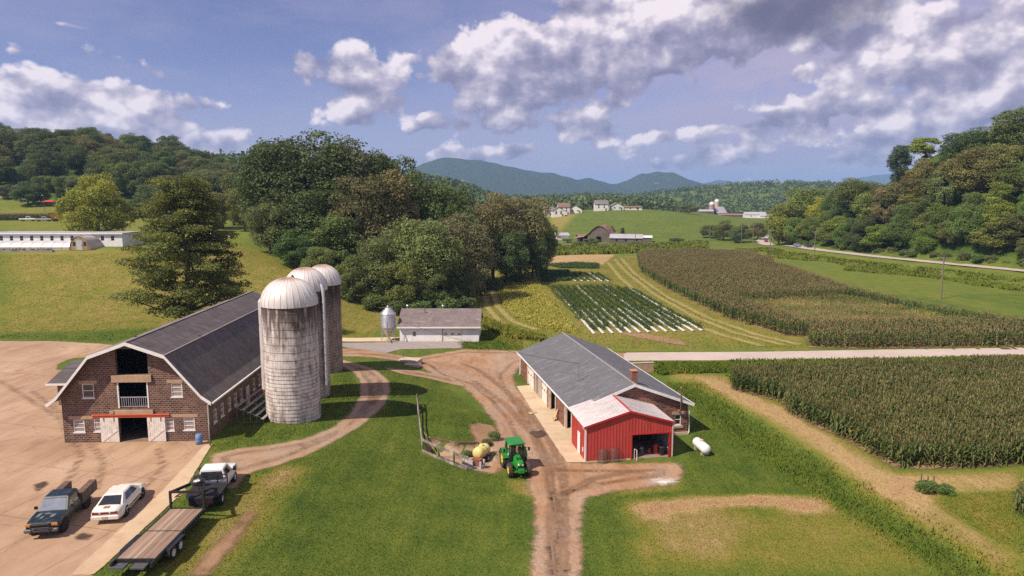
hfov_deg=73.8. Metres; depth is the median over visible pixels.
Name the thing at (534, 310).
soya field
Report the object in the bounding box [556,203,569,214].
farmhouse
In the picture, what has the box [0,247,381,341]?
hill grass
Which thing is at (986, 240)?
broadleaf tree
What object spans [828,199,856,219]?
maple tree
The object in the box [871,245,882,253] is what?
shrub
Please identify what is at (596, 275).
crop row
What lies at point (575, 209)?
farmhouse
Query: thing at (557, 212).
farmhouse
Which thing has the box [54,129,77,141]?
broadleaf tree
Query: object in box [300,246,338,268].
maple tree
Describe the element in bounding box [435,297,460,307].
shrub
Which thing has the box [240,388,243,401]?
window
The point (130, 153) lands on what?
broadleaf tree
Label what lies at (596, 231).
old barn
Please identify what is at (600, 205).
farmhouse
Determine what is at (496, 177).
mountain
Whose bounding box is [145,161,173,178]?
broadleaf tree
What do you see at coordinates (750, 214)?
barn
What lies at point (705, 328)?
cut hay
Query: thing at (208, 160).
broadleaf tree
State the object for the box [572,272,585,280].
crop row
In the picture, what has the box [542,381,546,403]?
rollup door
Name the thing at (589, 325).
crop row
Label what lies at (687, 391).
ditch grass
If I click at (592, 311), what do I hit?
crop row
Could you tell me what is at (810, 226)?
oak tree
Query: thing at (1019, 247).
maple tree
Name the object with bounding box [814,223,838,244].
maple tree
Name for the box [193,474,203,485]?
spare wheel
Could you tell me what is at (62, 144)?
oak tree
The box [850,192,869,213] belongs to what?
maple tree
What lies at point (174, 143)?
broadleaf tree
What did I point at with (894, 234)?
oak tree
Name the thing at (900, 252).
shrub
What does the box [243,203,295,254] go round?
maple tree
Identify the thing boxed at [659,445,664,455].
waste bin
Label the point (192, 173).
maple tree
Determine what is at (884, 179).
mountain
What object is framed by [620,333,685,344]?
muddy patch
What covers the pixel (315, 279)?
silo
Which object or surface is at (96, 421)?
window
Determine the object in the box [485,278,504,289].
shrub
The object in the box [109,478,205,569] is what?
trailer
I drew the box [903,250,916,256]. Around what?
shrub
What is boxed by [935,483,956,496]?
shrub
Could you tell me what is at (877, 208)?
maple tree
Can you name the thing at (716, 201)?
silo
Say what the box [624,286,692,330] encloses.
crop row
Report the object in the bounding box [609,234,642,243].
open shed
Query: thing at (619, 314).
crop row
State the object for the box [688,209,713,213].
barn
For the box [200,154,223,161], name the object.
oak tree
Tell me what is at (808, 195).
oak tree
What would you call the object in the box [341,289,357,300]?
shrub
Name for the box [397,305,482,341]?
shed
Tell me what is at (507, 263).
maple tree
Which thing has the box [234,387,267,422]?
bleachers
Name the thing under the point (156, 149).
maple tree
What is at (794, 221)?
maple tree
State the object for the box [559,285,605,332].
crop row
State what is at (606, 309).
crop row
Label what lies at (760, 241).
county road
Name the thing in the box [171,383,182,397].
window
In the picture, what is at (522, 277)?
shrub
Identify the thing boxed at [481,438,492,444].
shrub
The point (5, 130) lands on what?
maple tree
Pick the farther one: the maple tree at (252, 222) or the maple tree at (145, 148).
the maple tree at (145, 148)
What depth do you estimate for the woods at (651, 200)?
1123.72 m
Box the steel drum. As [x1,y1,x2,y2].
[653,443,658,453]
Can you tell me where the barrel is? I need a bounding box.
[195,433,202,444]
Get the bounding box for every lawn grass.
[96,369,534,575]
[209,369,358,450]
[581,406,968,575]
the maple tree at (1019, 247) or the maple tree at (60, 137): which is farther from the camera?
the maple tree at (60, 137)
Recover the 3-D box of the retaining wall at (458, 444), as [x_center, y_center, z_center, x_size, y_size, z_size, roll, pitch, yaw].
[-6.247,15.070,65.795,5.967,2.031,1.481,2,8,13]
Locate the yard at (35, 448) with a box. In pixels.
[0,341,208,575]
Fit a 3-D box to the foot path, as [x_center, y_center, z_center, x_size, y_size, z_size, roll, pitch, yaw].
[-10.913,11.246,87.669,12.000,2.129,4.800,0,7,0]
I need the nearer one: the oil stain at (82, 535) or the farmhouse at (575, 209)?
the oil stain at (82, 535)
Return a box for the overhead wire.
[365,306,577,363]
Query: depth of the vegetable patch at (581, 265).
241.62 m
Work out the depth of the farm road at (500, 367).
61.82 m
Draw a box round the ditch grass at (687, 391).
[662,381,1023,575]
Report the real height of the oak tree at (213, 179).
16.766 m
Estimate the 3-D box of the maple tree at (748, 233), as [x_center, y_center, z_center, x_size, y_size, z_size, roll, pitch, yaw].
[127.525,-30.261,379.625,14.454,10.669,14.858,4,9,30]
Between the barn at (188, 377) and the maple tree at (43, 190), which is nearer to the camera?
the barn at (188, 377)
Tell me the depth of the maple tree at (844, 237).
273.77 m
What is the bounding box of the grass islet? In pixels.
[57,357,85,369]
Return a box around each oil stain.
[35,481,46,489]
[76,533,91,538]
[530,430,545,437]
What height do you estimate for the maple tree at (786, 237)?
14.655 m
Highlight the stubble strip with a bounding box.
[548,255,613,264]
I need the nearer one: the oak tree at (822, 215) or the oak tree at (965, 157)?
the oak tree at (965, 157)
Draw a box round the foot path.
[386,368,464,385]
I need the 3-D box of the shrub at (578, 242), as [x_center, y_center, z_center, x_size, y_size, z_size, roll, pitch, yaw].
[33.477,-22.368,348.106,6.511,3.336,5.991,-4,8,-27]
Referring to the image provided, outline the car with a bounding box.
[90,482,145,520]
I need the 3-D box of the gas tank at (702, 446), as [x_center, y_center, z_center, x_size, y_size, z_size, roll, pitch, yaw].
[18.059,15.041,65.056,0.940,1.340,2.600,-1,8,-9]
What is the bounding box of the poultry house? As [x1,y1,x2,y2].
[0,231,142,246]
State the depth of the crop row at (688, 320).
143.70 m
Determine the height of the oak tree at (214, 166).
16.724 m
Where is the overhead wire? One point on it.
(482, 345)
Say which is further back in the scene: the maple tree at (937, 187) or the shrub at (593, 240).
the shrub at (593, 240)
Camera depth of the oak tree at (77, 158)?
370.78 m
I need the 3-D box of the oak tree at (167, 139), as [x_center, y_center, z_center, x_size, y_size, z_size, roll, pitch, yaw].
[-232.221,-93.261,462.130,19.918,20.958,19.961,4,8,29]
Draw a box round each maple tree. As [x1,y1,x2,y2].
[0,122,12,129]
[0,127,20,145]
[0,155,17,179]
[0,184,14,198]
[8,180,45,205]
[11,133,48,159]
[16,153,49,176]
[28,186,50,203]
[31,175,55,189]
[48,134,67,141]
[48,139,78,157]
[51,175,76,195]
[54,172,138,230]
[63,146,85,168]
[64,177,87,193]
[74,126,106,143]
[77,139,108,166]
[85,164,115,189]
[103,162,136,195]
[119,199,159,217]
[121,159,155,193]
[132,140,153,155]
[146,146,173,161]
[152,150,181,168]
[156,145,181,166]
[169,152,188,166]
[183,170,210,177]
[187,156,202,168]
[200,211,226,230]
[203,192,233,227]
[212,156,232,163]
[221,163,238,172]
[225,186,247,230]
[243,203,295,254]
[271,227,316,266]
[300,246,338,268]
[335,254,375,300]
[375,260,426,306]
[416,268,461,307]
[447,272,475,298]
[489,229,530,283]
[517,231,550,278]
[533,212,559,274]
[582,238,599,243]
[679,204,698,213]
[698,224,714,236]
[712,220,734,239]
[728,224,753,241]
[729,228,744,242]
[750,222,767,239]
[764,217,786,244]
[782,217,802,243]
[784,217,805,240]
[803,196,826,218]
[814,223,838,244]
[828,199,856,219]
[831,220,855,245]
[838,217,861,249]
[848,216,882,246]
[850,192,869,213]
[870,181,908,221]
[897,158,937,196]
[907,194,941,219]
[927,162,965,205]
[935,217,970,246]
[957,192,991,223]
[977,143,1023,189]
[993,161,1021,192]
[1004,144,1023,165]
[1014,238,1023,257]
[1017,160,1023,186]
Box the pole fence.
[416,393,466,469]
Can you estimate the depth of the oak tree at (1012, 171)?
222.99 m
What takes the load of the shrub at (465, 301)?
on the ground at (662, 226)
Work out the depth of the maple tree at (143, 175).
338.21 m
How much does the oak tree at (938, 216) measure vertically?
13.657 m
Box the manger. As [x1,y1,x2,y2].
[462,456,484,468]
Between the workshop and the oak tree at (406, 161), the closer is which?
the workshop
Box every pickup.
[19,216,34,220]
[23,479,96,534]
[34,216,51,220]
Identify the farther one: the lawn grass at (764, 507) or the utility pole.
the utility pole
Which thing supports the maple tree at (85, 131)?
on the ground at (662, 226)
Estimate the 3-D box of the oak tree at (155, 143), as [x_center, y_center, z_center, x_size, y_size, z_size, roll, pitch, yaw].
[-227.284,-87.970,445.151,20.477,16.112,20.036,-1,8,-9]
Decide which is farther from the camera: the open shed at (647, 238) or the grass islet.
the open shed at (647, 238)
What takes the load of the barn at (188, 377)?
on the yard at (35, 448)
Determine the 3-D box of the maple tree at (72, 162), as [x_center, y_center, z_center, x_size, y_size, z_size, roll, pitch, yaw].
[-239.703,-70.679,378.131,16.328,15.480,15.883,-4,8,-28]
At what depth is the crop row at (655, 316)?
144.77 m
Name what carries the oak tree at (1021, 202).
on the ground at (662, 226)
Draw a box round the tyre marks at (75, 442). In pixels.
[0,380,81,477]
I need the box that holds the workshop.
[516,332,694,435]
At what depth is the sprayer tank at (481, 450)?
62.86 m
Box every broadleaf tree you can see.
[30,131,53,149]
[41,138,63,164]
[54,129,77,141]
[85,146,123,168]
[101,142,139,154]
[116,151,144,166]
[119,135,134,143]
[123,149,155,160]
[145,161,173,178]
[155,175,178,188]
[157,140,185,149]
[189,158,218,170]
[219,172,246,224]
[308,213,363,271]
[369,167,420,261]
[463,230,493,285]
[796,220,811,239]
[821,216,849,238]
[851,194,882,223]
[859,224,891,247]
[864,185,890,206]
[875,185,913,221]
[886,144,914,183]
[896,191,925,217]
[908,137,942,177]
[909,214,936,237]
[919,170,951,207]
[953,162,987,196]
[969,219,1022,251]
[980,203,1015,235]
[982,181,1016,216]
[986,212,1023,249]
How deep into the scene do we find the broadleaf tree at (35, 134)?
389.93 m
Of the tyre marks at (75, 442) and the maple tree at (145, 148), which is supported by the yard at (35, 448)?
the tyre marks at (75, 442)
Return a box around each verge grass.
[650,360,734,375]
[726,353,1022,377]
[935,490,1023,553]
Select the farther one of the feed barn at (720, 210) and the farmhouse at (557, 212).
the feed barn at (720, 210)
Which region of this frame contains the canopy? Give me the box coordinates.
[41,200,54,205]
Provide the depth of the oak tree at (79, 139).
391.99 m
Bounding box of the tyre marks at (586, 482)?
[566,471,629,492]
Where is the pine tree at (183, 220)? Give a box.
[103,173,255,318]
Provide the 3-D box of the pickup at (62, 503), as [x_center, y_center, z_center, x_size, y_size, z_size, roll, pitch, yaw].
[-29.663,14.332,44.950,2.320,1.873,5.960,-1,8,-10]
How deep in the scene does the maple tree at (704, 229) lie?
406.62 m
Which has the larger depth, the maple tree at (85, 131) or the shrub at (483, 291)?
the maple tree at (85, 131)
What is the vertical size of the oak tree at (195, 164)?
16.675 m
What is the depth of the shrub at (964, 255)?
224.90 m
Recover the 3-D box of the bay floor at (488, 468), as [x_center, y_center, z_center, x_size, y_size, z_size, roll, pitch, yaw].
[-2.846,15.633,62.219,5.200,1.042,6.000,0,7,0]
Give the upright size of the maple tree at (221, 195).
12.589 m
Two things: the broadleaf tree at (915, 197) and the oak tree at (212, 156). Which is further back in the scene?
the oak tree at (212, 156)
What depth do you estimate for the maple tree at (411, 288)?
144.15 m
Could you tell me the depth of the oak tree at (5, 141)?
381.34 m
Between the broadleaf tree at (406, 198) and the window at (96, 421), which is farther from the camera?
the broadleaf tree at (406, 198)
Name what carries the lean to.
on the ground at (662, 226)
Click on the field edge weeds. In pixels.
(501, 328)
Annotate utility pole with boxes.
[938,256,950,298]
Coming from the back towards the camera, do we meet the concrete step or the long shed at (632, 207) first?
the long shed at (632, 207)
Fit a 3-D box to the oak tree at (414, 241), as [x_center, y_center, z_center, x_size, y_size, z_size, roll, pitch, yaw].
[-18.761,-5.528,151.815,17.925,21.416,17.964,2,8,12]
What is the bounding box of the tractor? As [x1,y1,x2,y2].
[499,437,531,476]
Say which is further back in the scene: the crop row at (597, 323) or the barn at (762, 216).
the barn at (762, 216)
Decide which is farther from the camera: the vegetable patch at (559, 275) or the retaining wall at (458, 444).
the vegetable patch at (559, 275)
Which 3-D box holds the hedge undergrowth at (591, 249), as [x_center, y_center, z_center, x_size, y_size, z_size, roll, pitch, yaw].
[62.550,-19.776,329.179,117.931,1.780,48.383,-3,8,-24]
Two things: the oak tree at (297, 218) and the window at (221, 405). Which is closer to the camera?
the window at (221, 405)
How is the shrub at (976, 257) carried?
on the ground at (662, 226)
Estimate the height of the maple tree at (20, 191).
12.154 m
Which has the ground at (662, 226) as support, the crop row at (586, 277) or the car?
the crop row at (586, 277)
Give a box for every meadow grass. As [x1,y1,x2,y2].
[457,328,523,349]
[473,257,807,349]
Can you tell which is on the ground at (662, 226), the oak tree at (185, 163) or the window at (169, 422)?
the oak tree at (185, 163)
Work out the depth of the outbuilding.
396.09 m
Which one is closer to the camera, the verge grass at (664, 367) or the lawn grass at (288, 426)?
the lawn grass at (288, 426)
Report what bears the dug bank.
on the ground at (662, 226)
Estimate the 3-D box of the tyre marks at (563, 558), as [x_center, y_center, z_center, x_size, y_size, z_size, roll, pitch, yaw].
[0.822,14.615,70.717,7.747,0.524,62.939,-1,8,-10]
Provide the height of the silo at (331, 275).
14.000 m
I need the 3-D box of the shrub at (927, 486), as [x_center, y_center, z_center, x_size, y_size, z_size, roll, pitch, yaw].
[34.137,16.463,56.362,1.902,1.412,1.750,-7,10,-44]
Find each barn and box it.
[45,291,262,442]
[574,225,616,242]
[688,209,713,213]
[714,207,726,214]
[717,214,742,216]
[743,212,765,217]
[759,214,770,217]
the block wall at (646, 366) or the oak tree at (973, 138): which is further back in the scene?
the oak tree at (973, 138)
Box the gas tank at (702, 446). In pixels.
[692,437,710,455]
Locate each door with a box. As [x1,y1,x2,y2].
[76,240,82,249]
[100,418,119,441]
[147,417,166,441]
[246,385,249,404]
[412,331,416,340]
[443,328,461,340]
[528,366,532,387]
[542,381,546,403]
[577,430,580,453]
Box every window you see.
[73,420,85,433]
[82,384,94,398]
[93,419,100,432]
[165,418,174,431]
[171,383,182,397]
[183,417,195,430]
[213,408,217,423]
[220,403,224,417]
[228,397,231,411]
[234,392,237,406]
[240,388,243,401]
[252,378,255,390]
[258,374,261,386]
[674,414,680,425]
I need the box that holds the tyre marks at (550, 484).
[475,382,557,575]
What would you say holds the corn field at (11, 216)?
on the ground at (662, 226)
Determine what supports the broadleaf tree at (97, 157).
on the ground at (662, 226)
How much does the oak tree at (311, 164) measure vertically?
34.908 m
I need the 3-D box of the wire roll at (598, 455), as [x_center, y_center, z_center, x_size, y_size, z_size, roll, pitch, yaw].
[8.283,15.329,62.535,0.914,1.284,0.914,0,7,0]
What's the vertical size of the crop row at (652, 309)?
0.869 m
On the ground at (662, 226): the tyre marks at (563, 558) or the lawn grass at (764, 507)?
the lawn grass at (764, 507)
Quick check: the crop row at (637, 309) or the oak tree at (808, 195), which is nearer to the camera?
the crop row at (637, 309)
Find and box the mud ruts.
[189,512,254,575]
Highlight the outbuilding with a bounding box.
[555,232,569,239]
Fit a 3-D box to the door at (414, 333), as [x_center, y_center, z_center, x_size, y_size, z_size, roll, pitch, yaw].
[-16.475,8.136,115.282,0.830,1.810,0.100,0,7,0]
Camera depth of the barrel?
58.57 m
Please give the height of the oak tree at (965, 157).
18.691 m
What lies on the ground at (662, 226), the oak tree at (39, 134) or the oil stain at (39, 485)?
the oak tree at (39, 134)
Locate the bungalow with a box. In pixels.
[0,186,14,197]
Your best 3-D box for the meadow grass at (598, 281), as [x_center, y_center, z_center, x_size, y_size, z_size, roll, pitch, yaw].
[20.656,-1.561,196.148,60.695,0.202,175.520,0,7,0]
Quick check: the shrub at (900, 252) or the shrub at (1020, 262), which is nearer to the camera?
the shrub at (1020, 262)
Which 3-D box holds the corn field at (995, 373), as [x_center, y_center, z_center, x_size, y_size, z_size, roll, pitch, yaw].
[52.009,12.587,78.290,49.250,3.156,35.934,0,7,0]
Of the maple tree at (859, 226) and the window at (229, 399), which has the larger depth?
the maple tree at (859, 226)
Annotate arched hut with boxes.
[69,235,102,249]
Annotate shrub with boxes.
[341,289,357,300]
[361,295,389,309]
[387,300,406,314]
[409,300,432,307]
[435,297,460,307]
[454,295,476,307]
[463,450,473,456]
[472,284,487,295]
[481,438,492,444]
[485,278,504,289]
[487,431,500,440]
[508,273,526,282]
[561,238,572,242]
[572,241,584,244]
[669,238,684,241]
[838,243,850,249]
[849,243,860,249]
[857,244,866,250]
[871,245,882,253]
[874,248,884,252]
[887,245,899,252]
[898,249,908,254]
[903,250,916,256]
[912,479,937,493]
[928,251,939,256]
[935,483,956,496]
[938,252,951,259]
[955,252,971,260]
[969,253,985,262]
[985,254,998,263]
[1016,258,1023,266]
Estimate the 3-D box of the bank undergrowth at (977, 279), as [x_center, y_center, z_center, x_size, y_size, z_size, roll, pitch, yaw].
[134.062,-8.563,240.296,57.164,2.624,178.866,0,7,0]
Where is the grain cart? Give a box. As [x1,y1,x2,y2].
[48,213,61,220]
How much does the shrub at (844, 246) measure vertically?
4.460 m
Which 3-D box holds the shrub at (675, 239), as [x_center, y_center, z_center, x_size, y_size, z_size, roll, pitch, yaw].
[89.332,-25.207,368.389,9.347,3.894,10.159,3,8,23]
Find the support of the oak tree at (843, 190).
on the ground at (662, 226)
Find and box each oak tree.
[0,131,19,159]
[0,144,15,169]
[18,127,43,146]
[19,148,71,185]
[36,128,58,150]
[51,142,72,158]
[60,145,94,174]
[70,134,96,151]
[76,132,107,150]
[81,159,105,179]
[95,153,138,183]
[98,135,122,145]
[118,132,137,141]
[121,135,155,150]
[133,182,186,214]
[149,141,166,147]
[154,134,183,145]
[166,167,191,177]
[170,146,194,153]
[176,157,200,172]
[187,148,209,157]
[188,158,208,171]
[194,172,220,195]
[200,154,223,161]
[200,162,223,170]
[200,169,222,176]
[204,173,227,197]
[209,169,235,175]
[228,137,308,245]
[230,157,249,164]
[240,128,367,246]
[262,181,363,249]
[307,134,405,248]
[324,172,411,260]
[347,229,410,299]
[361,149,424,211]
[387,215,468,297]
[400,167,453,267]
[421,181,476,272]
[429,211,498,296]
[468,191,526,278]
[501,195,551,270]
[763,198,809,237]
[782,187,831,218]
[799,216,818,238]
[801,215,820,240]
[813,210,832,233]
[818,192,840,216]
[828,177,881,215]
[852,186,873,193]
[877,222,914,248]
[888,201,924,236]
[908,225,942,251]
[920,202,956,228]
[935,145,1010,192]
[936,127,999,164]
[944,203,989,244]
[984,105,1023,145]
[995,162,1023,195]
[1016,189,1023,213]
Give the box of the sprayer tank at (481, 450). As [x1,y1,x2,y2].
[472,443,490,461]
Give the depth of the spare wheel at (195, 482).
45.82 m
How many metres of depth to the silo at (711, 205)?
895.97 m
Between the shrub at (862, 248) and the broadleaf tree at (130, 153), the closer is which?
the shrub at (862, 248)
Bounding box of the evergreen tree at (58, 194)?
[54,188,63,212]
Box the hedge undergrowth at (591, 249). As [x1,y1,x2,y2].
[555,240,709,255]
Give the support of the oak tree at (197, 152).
on the ground at (662, 226)
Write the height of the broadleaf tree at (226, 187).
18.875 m
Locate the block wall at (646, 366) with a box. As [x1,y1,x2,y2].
[632,362,653,371]
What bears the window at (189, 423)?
in the barn at (188, 377)
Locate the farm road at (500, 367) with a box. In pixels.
[342,348,682,575]
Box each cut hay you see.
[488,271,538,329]
[606,262,764,345]
[614,259,786,344]
[621,258,800,344]
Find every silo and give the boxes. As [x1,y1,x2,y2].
[258,275,320,423]
[287,267,330,397]
[312,264,342,373]
[709,202,714,210]
[714,199,718,206]
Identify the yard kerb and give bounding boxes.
[72,444,211,574]
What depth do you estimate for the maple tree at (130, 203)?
285.55 m
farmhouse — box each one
[542,207,553,216]
[551,207,564,217]
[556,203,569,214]
[570,205,581,213]
[593,200,608,210]
[609,202,623,209]
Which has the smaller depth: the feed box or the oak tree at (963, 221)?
the feed box
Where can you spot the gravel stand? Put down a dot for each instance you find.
(385, 347)
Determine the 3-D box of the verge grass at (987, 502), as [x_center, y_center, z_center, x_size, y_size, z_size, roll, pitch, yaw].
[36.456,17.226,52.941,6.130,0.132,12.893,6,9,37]
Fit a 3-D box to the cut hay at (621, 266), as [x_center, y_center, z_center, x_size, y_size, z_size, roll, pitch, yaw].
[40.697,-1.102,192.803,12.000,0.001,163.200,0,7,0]
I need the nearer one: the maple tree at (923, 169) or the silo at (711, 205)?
the maple tree at (923, 169)
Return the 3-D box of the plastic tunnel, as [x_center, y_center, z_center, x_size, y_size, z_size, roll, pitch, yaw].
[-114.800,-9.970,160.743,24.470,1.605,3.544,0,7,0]
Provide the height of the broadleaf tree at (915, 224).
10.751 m
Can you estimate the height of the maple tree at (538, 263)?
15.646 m
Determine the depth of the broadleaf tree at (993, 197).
223.24 m
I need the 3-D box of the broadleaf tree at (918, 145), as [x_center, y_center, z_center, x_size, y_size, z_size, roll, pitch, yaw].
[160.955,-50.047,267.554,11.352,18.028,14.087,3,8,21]
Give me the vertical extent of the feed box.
0.550 m
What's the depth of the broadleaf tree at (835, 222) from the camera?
285.77 m
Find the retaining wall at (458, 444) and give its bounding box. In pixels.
[421,429,478,447]
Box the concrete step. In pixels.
[398,357,421,367]
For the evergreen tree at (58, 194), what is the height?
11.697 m
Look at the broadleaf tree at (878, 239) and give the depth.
259.77 m
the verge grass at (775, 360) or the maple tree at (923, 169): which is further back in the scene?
the maple tree at (923, 169)
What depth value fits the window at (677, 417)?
69.83 m
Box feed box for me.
[473,457,482,465]
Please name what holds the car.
on the yard at (35, 448)
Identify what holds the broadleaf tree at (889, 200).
on the ground at (662, 226)
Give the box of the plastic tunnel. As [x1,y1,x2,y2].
[0,242,70,249]
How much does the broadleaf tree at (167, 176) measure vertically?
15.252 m
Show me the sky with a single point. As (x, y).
(608, 91)
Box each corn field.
[0,212,62,219]
[636,248,1023,348]
[728,353,1023,468]
[739,294,982,327]
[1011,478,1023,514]
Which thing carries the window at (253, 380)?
in the barn at (188, 377)
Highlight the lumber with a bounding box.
[551,409,557,420]
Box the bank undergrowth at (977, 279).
[735,246,1023,290]
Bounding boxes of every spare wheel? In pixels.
[191,479,202,485]
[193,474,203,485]
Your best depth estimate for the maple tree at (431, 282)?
146.39 m
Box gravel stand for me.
[342,341,462,352]
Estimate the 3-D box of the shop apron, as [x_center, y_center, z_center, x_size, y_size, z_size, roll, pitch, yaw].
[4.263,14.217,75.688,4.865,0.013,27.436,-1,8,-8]
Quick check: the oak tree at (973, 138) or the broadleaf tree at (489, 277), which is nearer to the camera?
the broadleaf tree at (489, 277)
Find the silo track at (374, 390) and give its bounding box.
[210,360,389,489]
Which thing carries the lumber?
on the shop apron
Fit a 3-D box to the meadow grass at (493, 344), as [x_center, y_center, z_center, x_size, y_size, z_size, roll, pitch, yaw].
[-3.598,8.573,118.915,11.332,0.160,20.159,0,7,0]
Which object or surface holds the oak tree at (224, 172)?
on the ground at (662, 226)
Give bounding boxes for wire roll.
[597,448,607,463]
[609,447,618,462]
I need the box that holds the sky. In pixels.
[0,0,1023,183]
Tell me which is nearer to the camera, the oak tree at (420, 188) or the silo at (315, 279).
the silo at (315, 279)
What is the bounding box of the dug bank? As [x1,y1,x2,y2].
[470,423,496,443]
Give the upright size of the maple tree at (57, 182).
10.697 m
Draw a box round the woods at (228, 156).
[205,149,438,206]
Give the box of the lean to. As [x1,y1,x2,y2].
[576,234,587,240]
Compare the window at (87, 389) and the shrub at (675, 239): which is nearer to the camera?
the window at (87, 389)
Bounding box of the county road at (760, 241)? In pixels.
[756,235,1023,270]
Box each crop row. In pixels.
[552,285,597,332]
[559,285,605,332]
[566,285,613,332]
[570,272,578,280]
[571,285,624,332]
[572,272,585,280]
[578,271,591,280]
[578,285,630,332]
[583,284,640,331]
[584,271,595,280]
[589,285,652,331]
[590,271,603,280]
[596,272,612,280]
[596,285,657,331]
[600,284,666,331]
[608,285,676,330]
[617,285,685,330]
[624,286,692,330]
[631,287,704,329]
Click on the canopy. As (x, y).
(53, 201)
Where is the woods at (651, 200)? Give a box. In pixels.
[408,172,848,216]
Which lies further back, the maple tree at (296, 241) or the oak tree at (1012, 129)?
the oak tree at (1012, 129)
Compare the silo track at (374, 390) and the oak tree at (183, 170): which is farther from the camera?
the oak tree at (183, 170)
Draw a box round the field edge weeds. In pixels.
[481,315,547,341]
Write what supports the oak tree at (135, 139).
on the ground at (662, 226)
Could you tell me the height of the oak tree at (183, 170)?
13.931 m
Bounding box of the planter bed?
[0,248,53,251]
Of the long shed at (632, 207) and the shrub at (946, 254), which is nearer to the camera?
the shrub at (946, 254)
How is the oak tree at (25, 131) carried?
on the ground at (662, 226)
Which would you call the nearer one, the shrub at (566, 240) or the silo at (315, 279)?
the silo at (315, 279)
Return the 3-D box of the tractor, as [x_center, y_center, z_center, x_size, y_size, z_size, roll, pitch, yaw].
[0.370,14.951,60.436,2.440,2.669,4.195,-2,8,-13]
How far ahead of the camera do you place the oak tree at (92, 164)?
345.49 m
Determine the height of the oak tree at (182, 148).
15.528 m
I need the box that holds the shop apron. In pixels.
[517,385,584,461]
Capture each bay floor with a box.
[427,440,495,467]
[457,453,501,473]
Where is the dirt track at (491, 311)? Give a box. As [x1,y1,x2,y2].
[482,272,504,323]
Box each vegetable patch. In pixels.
[541,269,571,281]
[545,282,693,327]
[546,284,585,318]
[550,261,599,268]
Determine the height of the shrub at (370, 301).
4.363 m
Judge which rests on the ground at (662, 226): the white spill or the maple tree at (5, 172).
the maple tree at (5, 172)
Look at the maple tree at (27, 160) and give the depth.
352.77 m
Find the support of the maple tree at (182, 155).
on the ground at (662, 226)
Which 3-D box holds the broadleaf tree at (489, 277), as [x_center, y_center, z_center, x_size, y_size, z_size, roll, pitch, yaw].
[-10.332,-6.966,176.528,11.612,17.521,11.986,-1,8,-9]
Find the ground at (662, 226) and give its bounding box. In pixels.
[0,122,1023,575]
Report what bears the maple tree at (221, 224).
on the ground at (662, 226)
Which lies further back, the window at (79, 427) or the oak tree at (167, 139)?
the oak tree at (167, 139)
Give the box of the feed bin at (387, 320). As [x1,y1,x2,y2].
[380,306,395,342]
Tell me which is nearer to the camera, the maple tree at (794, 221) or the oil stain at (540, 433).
the oil stain at (540, 433)
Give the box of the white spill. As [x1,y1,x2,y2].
[654,478,676,484]
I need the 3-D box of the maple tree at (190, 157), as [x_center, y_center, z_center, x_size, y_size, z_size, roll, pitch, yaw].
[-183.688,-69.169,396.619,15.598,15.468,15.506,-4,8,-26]
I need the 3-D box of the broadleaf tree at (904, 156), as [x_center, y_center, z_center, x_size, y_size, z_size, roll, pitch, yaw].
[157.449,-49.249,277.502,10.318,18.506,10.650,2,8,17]
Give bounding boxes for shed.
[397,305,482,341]
[568,395,675,462]
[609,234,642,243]
[624,206,641,209]
[642,235,652,241]
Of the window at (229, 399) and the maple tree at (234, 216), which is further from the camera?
the maple tree at (234, 216)
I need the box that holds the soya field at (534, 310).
[498,269,580,332]
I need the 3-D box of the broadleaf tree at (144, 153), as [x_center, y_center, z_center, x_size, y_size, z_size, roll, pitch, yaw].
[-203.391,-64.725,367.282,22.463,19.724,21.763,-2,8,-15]
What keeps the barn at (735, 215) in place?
on the ground at (662, 226)
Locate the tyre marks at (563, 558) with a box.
[463,364,569,575]
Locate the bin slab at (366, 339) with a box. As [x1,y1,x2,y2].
[342,337,399,341]
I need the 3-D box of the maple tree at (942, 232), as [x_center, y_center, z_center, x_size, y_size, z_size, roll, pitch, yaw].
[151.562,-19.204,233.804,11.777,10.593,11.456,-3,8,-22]
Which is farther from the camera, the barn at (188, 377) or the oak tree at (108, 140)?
the oak tree at (108, 140)
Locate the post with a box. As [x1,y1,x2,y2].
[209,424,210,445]
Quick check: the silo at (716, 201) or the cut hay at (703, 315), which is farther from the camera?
the silo at (716, 201)
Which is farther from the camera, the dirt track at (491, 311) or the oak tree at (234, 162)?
the oak tree at (234, 162)
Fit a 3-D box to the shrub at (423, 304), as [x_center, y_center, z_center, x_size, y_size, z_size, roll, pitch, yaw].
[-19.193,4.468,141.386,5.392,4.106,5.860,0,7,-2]
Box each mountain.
[405,158,709,195]
[704,173,897,184]
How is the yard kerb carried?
on the yard at (35, 448)
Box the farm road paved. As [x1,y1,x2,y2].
[624,348,1023,360]
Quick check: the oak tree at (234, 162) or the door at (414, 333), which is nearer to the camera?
the door at (414, 333)

